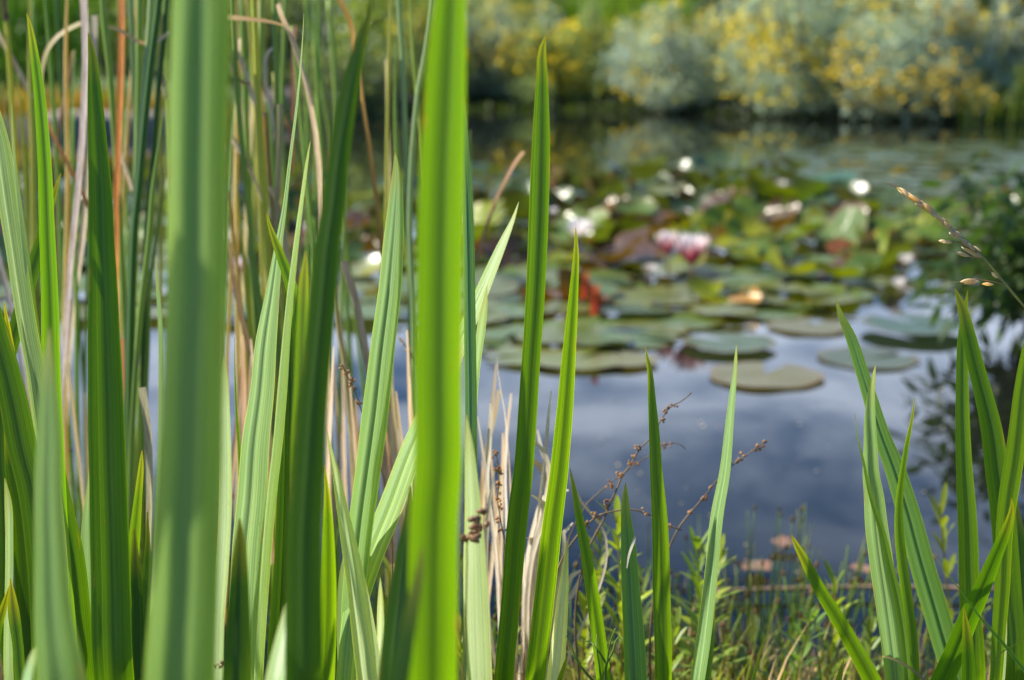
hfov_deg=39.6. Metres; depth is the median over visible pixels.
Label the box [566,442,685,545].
seed stalk
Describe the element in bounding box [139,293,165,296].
lily pad
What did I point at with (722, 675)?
dead grass
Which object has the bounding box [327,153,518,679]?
iris plant
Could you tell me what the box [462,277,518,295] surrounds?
lily pad
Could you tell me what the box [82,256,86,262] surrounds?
lily pad
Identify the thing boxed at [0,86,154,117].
rusty herbs
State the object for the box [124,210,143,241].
lily pad
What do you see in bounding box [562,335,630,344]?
lily pad
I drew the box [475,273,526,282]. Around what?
lily pad
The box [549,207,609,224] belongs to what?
lily pad
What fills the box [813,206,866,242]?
lily pad
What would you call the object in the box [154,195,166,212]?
lily pad
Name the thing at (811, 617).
weed sprig
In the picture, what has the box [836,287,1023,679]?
iris plant
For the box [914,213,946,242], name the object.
lily pad
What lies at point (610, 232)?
lily pad
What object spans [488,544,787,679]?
spike rush
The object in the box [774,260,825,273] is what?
lily pad
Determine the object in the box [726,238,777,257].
lily pad
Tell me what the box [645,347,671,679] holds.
iris plant
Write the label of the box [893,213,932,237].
lily pad
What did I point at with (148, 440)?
dead reed
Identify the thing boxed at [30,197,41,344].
rush stem
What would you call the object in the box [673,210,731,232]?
lily pad
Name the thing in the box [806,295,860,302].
lily pad
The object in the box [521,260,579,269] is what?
lily pad
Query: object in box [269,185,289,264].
dead reed
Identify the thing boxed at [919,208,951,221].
lily pad
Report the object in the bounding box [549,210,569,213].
lily pad
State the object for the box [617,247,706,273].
lily pad
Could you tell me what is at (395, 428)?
dead reed
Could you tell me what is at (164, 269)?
lily pad
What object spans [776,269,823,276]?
lily pad
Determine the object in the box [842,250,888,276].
lily pad
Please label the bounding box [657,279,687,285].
lily pad
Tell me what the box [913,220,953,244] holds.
lily pad
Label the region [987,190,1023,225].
lily pad
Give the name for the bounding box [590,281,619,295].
lily pad
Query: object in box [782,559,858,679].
weed sprig
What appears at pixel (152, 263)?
rush stem
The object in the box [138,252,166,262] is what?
lily pad
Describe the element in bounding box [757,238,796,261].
lily pad
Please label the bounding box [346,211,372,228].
lily pad
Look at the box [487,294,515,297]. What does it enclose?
lily pad
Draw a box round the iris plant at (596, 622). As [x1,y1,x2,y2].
[570,469,613,679]
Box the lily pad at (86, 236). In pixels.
[69,233,87,243]
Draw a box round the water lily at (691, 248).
[672,232,709,300]
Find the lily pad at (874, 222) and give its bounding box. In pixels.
[855,215,904,245]
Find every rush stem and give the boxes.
[2,83,12,156]
[4,0,32,420]
[17,74,29,249]
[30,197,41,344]
[34,19,40,304]
[55,0,87,419]
[83,247,88,495]
[100,0,126,358]
[112,185,119,286]
[124,0,154,464]
[127,0,162,501]
[127,86,166,530]
[128,0,136,494]
[133,0,142,346]
[136,165,166,472]
[139,271,150,581]
[140,0,168,547]
[229,0,274,582]
[236,165,274,566]
[238,0,271,610]
[245,186,274,441]
[251,0,276,515]
[259,0,266,287]
[272,0,280,390]
[280,0,289,258]
[280,201,287,347]
[284,92,385,620]
[304,0,379,506]
[326,0,354,397]
[336,201,345,670]
[393,33,407,274]
[397,0,411,388]
[407,0,433,411]
[408,286,409,360]
[470,134,472,197]
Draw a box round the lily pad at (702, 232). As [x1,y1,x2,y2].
[696,230,712,233]
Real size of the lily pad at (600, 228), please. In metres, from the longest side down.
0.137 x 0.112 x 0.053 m
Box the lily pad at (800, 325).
[766,318,842,333]
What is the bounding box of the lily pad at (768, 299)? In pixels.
[745,296,790,302]
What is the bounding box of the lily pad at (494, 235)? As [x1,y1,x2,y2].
[491,231,527,239]
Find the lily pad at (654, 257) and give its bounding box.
[631,252,671,258]
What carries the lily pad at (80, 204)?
on the water
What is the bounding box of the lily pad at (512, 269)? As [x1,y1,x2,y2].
[475,265,526,275]
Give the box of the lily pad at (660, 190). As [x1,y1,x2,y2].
[607,172,685,195]
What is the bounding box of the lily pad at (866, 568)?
[851,563,869,572]
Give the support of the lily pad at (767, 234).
on the water
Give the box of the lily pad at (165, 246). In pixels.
[151,242,166,250]
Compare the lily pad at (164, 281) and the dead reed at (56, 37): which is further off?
the lily pad at (164, 281)
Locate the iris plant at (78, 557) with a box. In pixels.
[26,13,93,679]
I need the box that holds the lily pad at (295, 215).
[288,210,297,218]
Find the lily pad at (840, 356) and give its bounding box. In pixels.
[817,347,919,368]
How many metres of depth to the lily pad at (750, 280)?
4.30 m
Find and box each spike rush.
[69,448,268,638]
[76,467,77,519]
[151,506,267,679]
[224,492,338,679]
[226,552,336,643]
[265,587,591,679]
[266,524,463,679]
[322,503,519,659]
[370,589,375,628]
[373,474,540,636]
[378,562,623,679]
[457,555,755,679]
[458,540,607,668]
[460,552,578,650]
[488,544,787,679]
[502,555,693,678]
[519,588,751,679]
[564,559,826,679]
[571,519,811,676]
[580,612,691,679]
[589,504,755,641]
[609,552,870,679]
[642,568,763,679]
[645,597,875,679]
[670,505,866,670]
[670,545,874,679]
[670,584,833,679]
[671,574,831,679]
[674,561,852,679]
[674,611,928,679]
[683,504,936,679]
[715,558,836,678]
[731,509,897,657]
[741,591,883,679]
[749,592,989,679]
[789,549,882,679]
[834,597,937,679]
[924,598,951,669]
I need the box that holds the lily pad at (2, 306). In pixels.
[0,303,13,310]
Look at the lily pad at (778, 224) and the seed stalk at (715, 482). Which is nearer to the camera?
the seed stalk at (715, 482)
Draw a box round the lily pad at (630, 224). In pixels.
[612,217,648,240]
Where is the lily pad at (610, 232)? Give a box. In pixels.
[598,217,622,237]
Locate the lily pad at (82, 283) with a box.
[71,274,85,291]
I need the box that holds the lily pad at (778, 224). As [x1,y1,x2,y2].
[768,214,795,230]
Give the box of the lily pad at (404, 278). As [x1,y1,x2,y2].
[372,274,415,283]
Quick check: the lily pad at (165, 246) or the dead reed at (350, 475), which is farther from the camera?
the lily pad at (165, 246)
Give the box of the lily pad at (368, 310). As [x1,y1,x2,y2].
[343,304,407,317]
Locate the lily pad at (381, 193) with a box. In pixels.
[378,188,417,225]
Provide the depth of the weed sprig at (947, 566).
1.51 m
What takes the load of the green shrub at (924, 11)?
on the ground at (103, 80)
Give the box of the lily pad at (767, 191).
[742,154,798,202]
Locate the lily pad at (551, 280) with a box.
[546,277,557,281]
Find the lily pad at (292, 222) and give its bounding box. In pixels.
[278,197,318,246]
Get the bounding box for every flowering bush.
[378,0,477,99]
[423,0,558,102]
[499,18,625,104]
[576,0,671,95]
[596,0,752,111]
[685,0,836,105]
[705,0,909,116]
[822,0,999,122]
[913,0,1023,113]
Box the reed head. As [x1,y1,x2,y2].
[2,0,7,21]
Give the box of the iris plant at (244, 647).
[216,16,310,679]
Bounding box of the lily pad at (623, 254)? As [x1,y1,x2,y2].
[594,249,637,259]
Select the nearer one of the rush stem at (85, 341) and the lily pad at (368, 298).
the rush stem at (85, 341)
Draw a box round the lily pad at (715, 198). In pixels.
[699,187,728,211]
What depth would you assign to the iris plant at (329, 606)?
0.90 m
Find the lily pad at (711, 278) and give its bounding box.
[684,275,733,281]
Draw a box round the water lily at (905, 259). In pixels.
[898,253,913,272]
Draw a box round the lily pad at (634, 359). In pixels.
[593,352,657,365]
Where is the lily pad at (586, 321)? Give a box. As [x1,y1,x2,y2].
[559,314,635,328]
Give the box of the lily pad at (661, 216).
[636,211,676,222]
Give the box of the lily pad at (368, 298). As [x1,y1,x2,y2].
[360,295,407,302]
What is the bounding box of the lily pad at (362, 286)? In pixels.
[337,282,377,291]
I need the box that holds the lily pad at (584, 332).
[552,328,597,336]
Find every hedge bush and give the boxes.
[14,0,162,59]
[269,0,474,59]
[467,0,576,61]
[738,0,904,50]
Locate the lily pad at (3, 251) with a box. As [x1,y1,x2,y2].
[0,232,6,261]
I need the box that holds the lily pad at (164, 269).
[141,266,166,273]
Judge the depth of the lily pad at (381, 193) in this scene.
5.55 m
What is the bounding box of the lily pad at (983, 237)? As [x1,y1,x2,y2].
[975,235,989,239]
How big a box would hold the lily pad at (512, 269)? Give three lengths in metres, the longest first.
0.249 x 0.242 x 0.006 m
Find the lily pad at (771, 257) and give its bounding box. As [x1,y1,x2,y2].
[730,243,784,270]
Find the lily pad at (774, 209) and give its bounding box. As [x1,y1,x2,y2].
[760,195,799,220]
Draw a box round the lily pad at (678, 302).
[645,299,699,303]
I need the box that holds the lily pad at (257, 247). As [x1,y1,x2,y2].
[239,240,271,249]
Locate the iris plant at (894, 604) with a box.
[791,365,1013,679]
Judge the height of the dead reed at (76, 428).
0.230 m
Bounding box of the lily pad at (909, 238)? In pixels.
[882,233,928,241]
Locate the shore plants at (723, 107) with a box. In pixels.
[368,88,999,122]
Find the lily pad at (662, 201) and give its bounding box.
[633,184,670,210]
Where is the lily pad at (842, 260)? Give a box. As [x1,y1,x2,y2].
[815,251,852,282]
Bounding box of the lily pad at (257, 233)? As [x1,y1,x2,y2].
[239,225,271,247]
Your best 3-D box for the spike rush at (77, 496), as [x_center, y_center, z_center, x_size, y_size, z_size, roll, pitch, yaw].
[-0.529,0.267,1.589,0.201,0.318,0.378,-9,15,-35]
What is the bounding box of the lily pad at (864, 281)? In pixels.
[839,276,892,285]
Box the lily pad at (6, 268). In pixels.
[4,261,8,273]
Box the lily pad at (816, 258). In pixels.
[783,255,840,265]
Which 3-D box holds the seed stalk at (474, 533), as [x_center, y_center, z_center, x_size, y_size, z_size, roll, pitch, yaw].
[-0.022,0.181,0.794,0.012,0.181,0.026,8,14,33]
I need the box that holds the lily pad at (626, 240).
[611,225,672,260]
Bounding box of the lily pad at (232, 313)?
[226,303,246,315]
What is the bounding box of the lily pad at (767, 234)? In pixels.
[738,230,782,240]
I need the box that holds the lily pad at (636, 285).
[618,282,671,289]
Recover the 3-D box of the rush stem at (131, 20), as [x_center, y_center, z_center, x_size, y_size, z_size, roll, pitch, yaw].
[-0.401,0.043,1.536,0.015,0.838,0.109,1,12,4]
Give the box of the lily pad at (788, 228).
[770,226,811,230]
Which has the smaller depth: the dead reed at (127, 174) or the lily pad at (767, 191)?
the dead reed at (127, 174)
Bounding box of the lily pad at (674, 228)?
[655,223,699,239]
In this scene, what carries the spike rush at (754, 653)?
on the ground at (103, 80)
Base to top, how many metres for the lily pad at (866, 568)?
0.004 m
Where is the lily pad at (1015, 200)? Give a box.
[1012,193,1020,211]
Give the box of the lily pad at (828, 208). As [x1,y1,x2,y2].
[817,201,835,213]
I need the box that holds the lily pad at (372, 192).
[347,172,403,196]
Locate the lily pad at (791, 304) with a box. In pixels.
[769,302,828,307]
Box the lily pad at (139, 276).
[138,273,153,280]
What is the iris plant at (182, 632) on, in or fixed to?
on the ground at (103, 80)
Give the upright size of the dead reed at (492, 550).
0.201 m
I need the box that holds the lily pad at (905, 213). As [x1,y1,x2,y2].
[885,209,924,223]
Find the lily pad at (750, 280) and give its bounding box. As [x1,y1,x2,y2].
[715,275,781,289]
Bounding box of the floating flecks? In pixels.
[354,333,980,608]
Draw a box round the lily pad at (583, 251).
[572,238,626,263]
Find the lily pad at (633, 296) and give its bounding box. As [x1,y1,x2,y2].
[607,288,683,305]
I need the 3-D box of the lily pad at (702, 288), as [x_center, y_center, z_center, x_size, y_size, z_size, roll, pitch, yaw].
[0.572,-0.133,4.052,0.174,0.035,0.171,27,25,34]
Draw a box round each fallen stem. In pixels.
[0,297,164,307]
[716,585,993,592]
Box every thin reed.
[28,0,34,292]
[29,0,34,255]
[44,0,77,522]
[58,49,74,318]
[62,0,69,489]
[72,108,82,535]
[117,0,128,295]
[118,0,136,357]
[134,0,139,417]
[158,12,162,322]
[162,0,168,129]
[224,0,245,624]
[227,0,241,216]
[235,0,241,481]
[235,4,258,511]
[246,0,275,530]
[246,9,252,408]
[251,0,267,377]
[257,0,266,291]
[263,99,271,254]
[264,49,273,201]
[264,124,270,240]
[272,72,283,250]
[291,25,339,594]
[305,0,309,296]
[312,0,319,262]
[313,0,332,449]
[384,0,391,610]
[385,59,392,380]
[409,0,421,147]
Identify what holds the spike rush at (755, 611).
on the ground at (103, 80)
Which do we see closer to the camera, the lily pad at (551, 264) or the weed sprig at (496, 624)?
the weed sprig at (496, 624)
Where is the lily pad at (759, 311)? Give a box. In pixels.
[724,304,805,319]
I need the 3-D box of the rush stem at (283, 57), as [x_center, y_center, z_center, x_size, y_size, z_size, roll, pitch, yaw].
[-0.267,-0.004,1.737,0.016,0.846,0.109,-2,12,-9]
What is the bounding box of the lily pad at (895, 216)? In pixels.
[876,210,918,221]
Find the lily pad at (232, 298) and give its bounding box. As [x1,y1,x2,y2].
[231,294,245,302]
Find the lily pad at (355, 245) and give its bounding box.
[339,238,378,259]
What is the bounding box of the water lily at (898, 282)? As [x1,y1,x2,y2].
[889,277,907,296]
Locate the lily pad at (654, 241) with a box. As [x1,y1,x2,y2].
[650,237,660,247]
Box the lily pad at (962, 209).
[952,207,987,225]
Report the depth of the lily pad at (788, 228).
5.47 m
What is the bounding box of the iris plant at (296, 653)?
[265,0,372,679]
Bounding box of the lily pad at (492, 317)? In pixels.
[477,312,508,323]
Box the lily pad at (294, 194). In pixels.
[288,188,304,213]
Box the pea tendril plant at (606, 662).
[565,628,623,679]
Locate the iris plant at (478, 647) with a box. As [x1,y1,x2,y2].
[463,106,491,679]
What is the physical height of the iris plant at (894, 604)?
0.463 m
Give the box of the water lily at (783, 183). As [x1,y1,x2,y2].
[777,180,785,185]
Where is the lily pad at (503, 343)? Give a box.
[482,338,511,349]
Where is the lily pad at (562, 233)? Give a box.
[548,204,592,242]
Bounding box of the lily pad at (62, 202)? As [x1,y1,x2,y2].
[61,195,80,212]
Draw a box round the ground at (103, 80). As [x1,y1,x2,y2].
[0,38,1019,133]
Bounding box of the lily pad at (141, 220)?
[124,214,157,227]
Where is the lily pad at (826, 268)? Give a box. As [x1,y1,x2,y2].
[808,261,865,277]
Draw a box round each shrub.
[0,0,104,93]
[60,0,170,77]
[143,0,249,73]
[229,0,337,94]
[285,22,417,117]
[324,0,429,84]
[424,0,571,83]
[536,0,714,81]
[544,0,679,39]
[657,0,811,68]
[745,0,918,59]
[890,0,981,60]
[895,144,1023,355]
[968,0,1023,74]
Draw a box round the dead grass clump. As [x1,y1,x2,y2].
[477,361,607,679]
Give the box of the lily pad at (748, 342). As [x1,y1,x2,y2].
[683,332,776,351]
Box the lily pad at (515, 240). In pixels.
[482,232,527,268]
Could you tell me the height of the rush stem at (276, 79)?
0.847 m
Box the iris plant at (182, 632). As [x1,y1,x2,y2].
[145,0,229,679]
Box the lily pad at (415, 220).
[381,198,417,224]
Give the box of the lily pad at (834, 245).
[826,238,853,252]
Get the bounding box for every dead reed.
[0,33,33,98]
[0,254,30,410]
[41,21,80,75]
[48,121,87,208]
[53,51,75,278]
[61,0,88,432]
[62,351,67,429]
[67,15,97,417]
[67,360,83,511]
[68,363,84,501]
[85,393,88,488]
[109,25,170,44]
[113,0,124,285]
[121,152,132,190]
[121,338,124,394]
[138,387,152,541]
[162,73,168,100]
[227,190,248,398]
[227,243,273,563]
[230,15,282,25]
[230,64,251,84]
[231,137,261,202]
[231,342,245,489]
[237,49,264,116]
[238,39,243,127]
[241,335,246,435]
[247,356,251,405]
[250,339,271,563]
[263,47,274,129]
[264,112,276,389]
[268,103,282,472]
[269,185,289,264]
[276,3,330,496]
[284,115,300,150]
[289,26,295,172]
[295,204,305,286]
[326,346,333,483]
[332,424,341,527]
[333,364,341,480]
[335,295,354,490]
[338,0,390,451]
[340,356,346,501]
[341,260,395,563]
[348,373,356,467]
[349,445,351,498]
[354,399,358,450]
[384,394,398,562]
[386,434,391,566]
[387,409,402,533]
[390,381,405,519]
[391,408,397,551]
[395,391,407,501]
[406,330,412,492]
[410,378,413,421]
[462,151,524,317]
[479,390,499,500]
[481,364,496,518]
[482,461,485,536]
[488,393,511,602]
[490,453,499,560]
[500,433,503,577]
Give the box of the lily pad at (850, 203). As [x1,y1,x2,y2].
[831,201,866,218]
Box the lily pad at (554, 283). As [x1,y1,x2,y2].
[550,281,558,286]
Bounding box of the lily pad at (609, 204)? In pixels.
[602,195,641,222]
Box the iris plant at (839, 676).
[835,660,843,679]
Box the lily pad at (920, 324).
[861,313,959,334]
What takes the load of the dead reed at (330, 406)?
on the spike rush
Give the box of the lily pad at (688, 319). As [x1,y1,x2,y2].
[637,311,723,327]
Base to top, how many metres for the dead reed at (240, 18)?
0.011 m
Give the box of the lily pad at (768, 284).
[756,281,807,290]
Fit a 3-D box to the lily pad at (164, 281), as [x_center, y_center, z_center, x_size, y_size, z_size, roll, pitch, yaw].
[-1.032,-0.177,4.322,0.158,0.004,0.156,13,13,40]
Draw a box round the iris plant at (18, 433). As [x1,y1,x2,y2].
[0,101,67,679]
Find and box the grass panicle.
[886,182,1023,307]
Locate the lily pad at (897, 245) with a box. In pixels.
[853,229,912,265]
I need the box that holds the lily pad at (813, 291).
[780,286,833,293]
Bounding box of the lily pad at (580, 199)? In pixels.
[571,195,594,210]
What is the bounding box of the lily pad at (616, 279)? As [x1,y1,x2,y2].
[589,276,632,286]
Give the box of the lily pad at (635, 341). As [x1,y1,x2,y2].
[594,326,678,347]
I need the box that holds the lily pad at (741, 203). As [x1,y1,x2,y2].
[731,194,765,218]
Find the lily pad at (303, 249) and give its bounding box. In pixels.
[290,243,340,273]
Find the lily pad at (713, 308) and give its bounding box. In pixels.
[689,302,754,313]
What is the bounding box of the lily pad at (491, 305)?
[462,299,508,309]
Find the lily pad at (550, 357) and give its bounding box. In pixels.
[540,348,623,369]
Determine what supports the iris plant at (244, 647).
on the ground at (103, 80)
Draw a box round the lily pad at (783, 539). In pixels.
[771,535,792,546]
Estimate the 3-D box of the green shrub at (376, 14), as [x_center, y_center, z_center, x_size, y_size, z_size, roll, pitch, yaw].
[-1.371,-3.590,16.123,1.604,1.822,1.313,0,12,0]
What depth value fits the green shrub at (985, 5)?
14.81 m
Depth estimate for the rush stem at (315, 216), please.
1.70 m
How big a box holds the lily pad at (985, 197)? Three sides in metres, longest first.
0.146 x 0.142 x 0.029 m
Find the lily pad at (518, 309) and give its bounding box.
[487,303,553,316]
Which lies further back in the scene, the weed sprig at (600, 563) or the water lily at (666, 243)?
the water lily at (666, 243)
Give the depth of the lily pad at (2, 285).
4.33 m
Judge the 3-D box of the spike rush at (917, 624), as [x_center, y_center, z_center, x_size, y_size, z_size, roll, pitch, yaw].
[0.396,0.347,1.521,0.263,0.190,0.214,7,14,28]
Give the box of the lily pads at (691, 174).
[19,141,1023,225]
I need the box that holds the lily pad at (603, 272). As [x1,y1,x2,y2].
[582,269,632,277]
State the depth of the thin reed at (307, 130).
1.78 m
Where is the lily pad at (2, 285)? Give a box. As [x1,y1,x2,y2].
[0,276,58,295]
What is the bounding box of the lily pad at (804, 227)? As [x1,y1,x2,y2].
[778,216,830,248]
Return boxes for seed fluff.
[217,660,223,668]
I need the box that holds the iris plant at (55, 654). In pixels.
[22,327,86,679]
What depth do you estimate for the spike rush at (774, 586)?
1.75 m
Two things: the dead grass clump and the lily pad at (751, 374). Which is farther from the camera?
the lily pad at (751, 374)
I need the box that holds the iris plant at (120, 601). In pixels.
[88,33,163,679]
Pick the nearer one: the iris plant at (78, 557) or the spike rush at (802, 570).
the iris plant at (78, 557)
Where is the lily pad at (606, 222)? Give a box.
[593,219,613,232]
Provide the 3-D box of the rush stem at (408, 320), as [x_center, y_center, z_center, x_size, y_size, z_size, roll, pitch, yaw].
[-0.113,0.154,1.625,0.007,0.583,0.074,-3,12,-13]
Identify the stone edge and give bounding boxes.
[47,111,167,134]
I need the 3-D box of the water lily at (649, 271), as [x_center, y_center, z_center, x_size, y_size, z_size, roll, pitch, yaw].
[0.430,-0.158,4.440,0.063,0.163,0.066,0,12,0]
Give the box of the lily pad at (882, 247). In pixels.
[838,227,887,255]
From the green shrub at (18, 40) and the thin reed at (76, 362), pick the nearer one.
the thin reed at (76, 362)
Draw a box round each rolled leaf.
[582,272,589,299]
[591,283,600,315]
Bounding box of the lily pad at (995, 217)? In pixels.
[964,208,1005,220]
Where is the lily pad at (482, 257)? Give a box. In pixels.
[475,255,513,263]
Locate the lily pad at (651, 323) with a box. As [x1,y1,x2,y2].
[617,320,687,332]
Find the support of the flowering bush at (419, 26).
on the ground at (103, 80)
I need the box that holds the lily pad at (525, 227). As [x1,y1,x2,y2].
[522,222,567,245]
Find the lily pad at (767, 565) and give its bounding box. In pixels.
[742,559,770,570]
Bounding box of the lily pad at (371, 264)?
[351,254,380,275]
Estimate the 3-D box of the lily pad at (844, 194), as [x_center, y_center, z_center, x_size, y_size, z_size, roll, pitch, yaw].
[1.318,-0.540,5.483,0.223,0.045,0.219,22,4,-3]
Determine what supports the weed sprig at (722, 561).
on the ground at (103, 80)
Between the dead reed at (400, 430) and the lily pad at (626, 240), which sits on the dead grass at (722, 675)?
the dead reed at (400, 430)
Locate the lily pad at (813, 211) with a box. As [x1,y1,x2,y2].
[803,207,839,247]
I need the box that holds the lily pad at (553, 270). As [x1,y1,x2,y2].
[546,269,557,272]
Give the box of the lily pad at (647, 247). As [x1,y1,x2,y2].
[587,239,662,268]
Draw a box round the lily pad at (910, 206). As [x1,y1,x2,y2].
[883,201,925,213]
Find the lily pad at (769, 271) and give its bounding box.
[739,266,798,279]
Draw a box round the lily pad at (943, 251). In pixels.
[913,246,962,255]
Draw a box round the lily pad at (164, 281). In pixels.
[147,277,165,284]
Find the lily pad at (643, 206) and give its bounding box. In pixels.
[613,198,657,214]
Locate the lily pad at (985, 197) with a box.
[973,192,993,208]
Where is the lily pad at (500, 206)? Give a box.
[478,198,510,217]
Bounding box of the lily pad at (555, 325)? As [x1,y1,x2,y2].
[494,318,565,333]
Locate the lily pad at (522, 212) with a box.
[512,204,528,220]
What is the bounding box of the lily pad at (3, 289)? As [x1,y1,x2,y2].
[0,285,11,292]
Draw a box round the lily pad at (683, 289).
[651,284,723,299]
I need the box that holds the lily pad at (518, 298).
[487,295,525,302]
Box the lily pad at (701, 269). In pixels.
[676,264,726,275]
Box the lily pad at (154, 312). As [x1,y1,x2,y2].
[150,302,164,316]
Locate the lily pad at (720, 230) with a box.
[704,223,726,242]
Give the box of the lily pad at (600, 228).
[593,219,617,231]
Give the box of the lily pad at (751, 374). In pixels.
[710,361,825,387]
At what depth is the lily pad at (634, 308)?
3.90 m
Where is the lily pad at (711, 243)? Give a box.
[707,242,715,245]
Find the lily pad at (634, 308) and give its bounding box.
[586,304,669,312]
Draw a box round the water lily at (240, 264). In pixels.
[233,257,241,278]
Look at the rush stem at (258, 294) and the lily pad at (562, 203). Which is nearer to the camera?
the rush stem at (258, 294)
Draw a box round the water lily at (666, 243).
[656,230,678,289]
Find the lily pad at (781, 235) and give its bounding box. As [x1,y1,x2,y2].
[774,231,807,238]
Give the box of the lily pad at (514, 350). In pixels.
[485,345,554,363]
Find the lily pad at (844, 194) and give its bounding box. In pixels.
[829,185,882,208]
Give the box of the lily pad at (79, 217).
[77,206,87,226]
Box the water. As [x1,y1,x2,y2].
[0,108,1023,679]
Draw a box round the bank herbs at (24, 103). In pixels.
[0,81,249,126]
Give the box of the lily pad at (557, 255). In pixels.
[548,251,585,260]
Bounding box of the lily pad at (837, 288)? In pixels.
[792,283,846,293]
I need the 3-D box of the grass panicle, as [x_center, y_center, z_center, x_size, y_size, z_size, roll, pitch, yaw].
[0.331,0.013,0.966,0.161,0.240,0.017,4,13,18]
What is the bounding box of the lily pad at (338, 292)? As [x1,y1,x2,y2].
[279,289,360,305]
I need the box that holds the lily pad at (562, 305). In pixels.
[544,301,590,312]
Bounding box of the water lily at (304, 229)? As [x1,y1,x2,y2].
[302,223,305,235]
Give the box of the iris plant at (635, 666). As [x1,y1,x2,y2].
[621,483,646,679]
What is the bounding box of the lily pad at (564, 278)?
[518,267,608,300]
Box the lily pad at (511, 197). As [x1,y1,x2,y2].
[494,187,529,219]
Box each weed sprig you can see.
[377,556,391,608]
[457,611,462,678]
[490,602,521,679]
[564,528,618,678]
[566,591,605,679]
[592,563,653,679]
[594,495,653,679]
[646,606,690,679]
[670,525,750,679]
[671,534,735,679]
[753,605,828,679]
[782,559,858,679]
[842,606,883,674]
[915,483,990,663]
[982,598,993,679]
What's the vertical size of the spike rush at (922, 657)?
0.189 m
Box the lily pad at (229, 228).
[227,212,230,240]
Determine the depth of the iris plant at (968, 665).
0.91 m
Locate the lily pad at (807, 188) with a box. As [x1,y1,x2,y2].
[781,178,828,212]
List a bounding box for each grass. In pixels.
[0,572,989,679]
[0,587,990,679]
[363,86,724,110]
[751,640,763,679]
[874,656,924,679]
[896,54,1023,123]
[930,550,1023,671]
[991,640,1023,663]
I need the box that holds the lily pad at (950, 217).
[943,210,987,234]
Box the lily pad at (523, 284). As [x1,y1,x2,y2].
[517,280,554,287]
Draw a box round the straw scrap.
[626,536,635,567]
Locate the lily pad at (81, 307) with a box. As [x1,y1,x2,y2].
[70,303,84,309]
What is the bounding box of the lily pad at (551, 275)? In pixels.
[512,272,557,278]
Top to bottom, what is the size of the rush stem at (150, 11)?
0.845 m
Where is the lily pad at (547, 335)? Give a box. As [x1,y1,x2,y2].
[517,330,578,342]
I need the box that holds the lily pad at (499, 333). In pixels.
[484,325,550,339]
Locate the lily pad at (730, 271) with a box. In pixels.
[705,267,753,276]
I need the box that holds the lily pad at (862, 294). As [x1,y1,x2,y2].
[820,288,875,299]
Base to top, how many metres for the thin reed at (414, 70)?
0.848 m
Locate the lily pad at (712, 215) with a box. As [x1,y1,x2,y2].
[700,203,744,239]
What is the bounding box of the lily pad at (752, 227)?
[713,212,778,247]
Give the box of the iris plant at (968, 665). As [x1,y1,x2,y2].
[961,607,975,679]
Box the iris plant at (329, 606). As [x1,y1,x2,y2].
[266,212,336,679]
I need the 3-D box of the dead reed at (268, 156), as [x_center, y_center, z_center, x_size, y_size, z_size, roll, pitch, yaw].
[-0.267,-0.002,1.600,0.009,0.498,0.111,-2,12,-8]
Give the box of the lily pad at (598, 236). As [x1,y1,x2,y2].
[569,231,608,241]
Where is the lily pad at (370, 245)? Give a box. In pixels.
[362,231,414,253]
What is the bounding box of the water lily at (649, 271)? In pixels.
[642,263,659,283]
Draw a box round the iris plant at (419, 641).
[378,0,465,679]
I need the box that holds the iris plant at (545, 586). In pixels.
[494,36,578,679]
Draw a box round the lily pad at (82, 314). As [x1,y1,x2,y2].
[69,310,84,318]
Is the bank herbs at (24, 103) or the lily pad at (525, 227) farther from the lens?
the bank herbs at (24, 103)
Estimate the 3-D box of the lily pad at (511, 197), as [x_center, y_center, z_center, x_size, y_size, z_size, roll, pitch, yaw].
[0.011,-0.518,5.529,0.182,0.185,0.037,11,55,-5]
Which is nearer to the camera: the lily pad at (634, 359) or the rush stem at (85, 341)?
the rush stem at (85, 341)
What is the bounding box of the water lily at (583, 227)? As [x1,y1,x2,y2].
[563,217,595,266]
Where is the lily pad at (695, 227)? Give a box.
[677,220,706,242]
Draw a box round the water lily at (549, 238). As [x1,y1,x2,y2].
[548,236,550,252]
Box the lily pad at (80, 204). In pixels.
[57,194,87,228]
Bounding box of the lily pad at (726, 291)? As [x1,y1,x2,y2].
[718,289,767,297]
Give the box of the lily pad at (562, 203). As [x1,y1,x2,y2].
[549,186,572,214]
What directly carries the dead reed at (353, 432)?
on the ground at (103, 80)
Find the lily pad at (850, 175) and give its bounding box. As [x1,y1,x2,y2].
[807,169,860,180]
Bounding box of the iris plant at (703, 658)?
[691,344,736,679]
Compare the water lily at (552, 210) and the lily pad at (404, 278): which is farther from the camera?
the water lily at (552, 210)
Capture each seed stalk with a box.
[339,363,393,572]
[397,336,460,579]
[461,508,489,679]
[491,449,505,552]
[548,507,681,660]
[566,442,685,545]
[574,392,691,679]
[649,440,766,679]
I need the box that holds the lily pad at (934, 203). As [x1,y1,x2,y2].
[923,196,967,224]
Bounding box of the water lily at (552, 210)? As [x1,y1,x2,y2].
[549,208,556,222]
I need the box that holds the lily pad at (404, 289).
[401,282,462,294]
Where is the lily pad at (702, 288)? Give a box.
[684,277,742,302]
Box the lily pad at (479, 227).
[474,209,505,243]
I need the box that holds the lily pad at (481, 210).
[473,199,503,240]

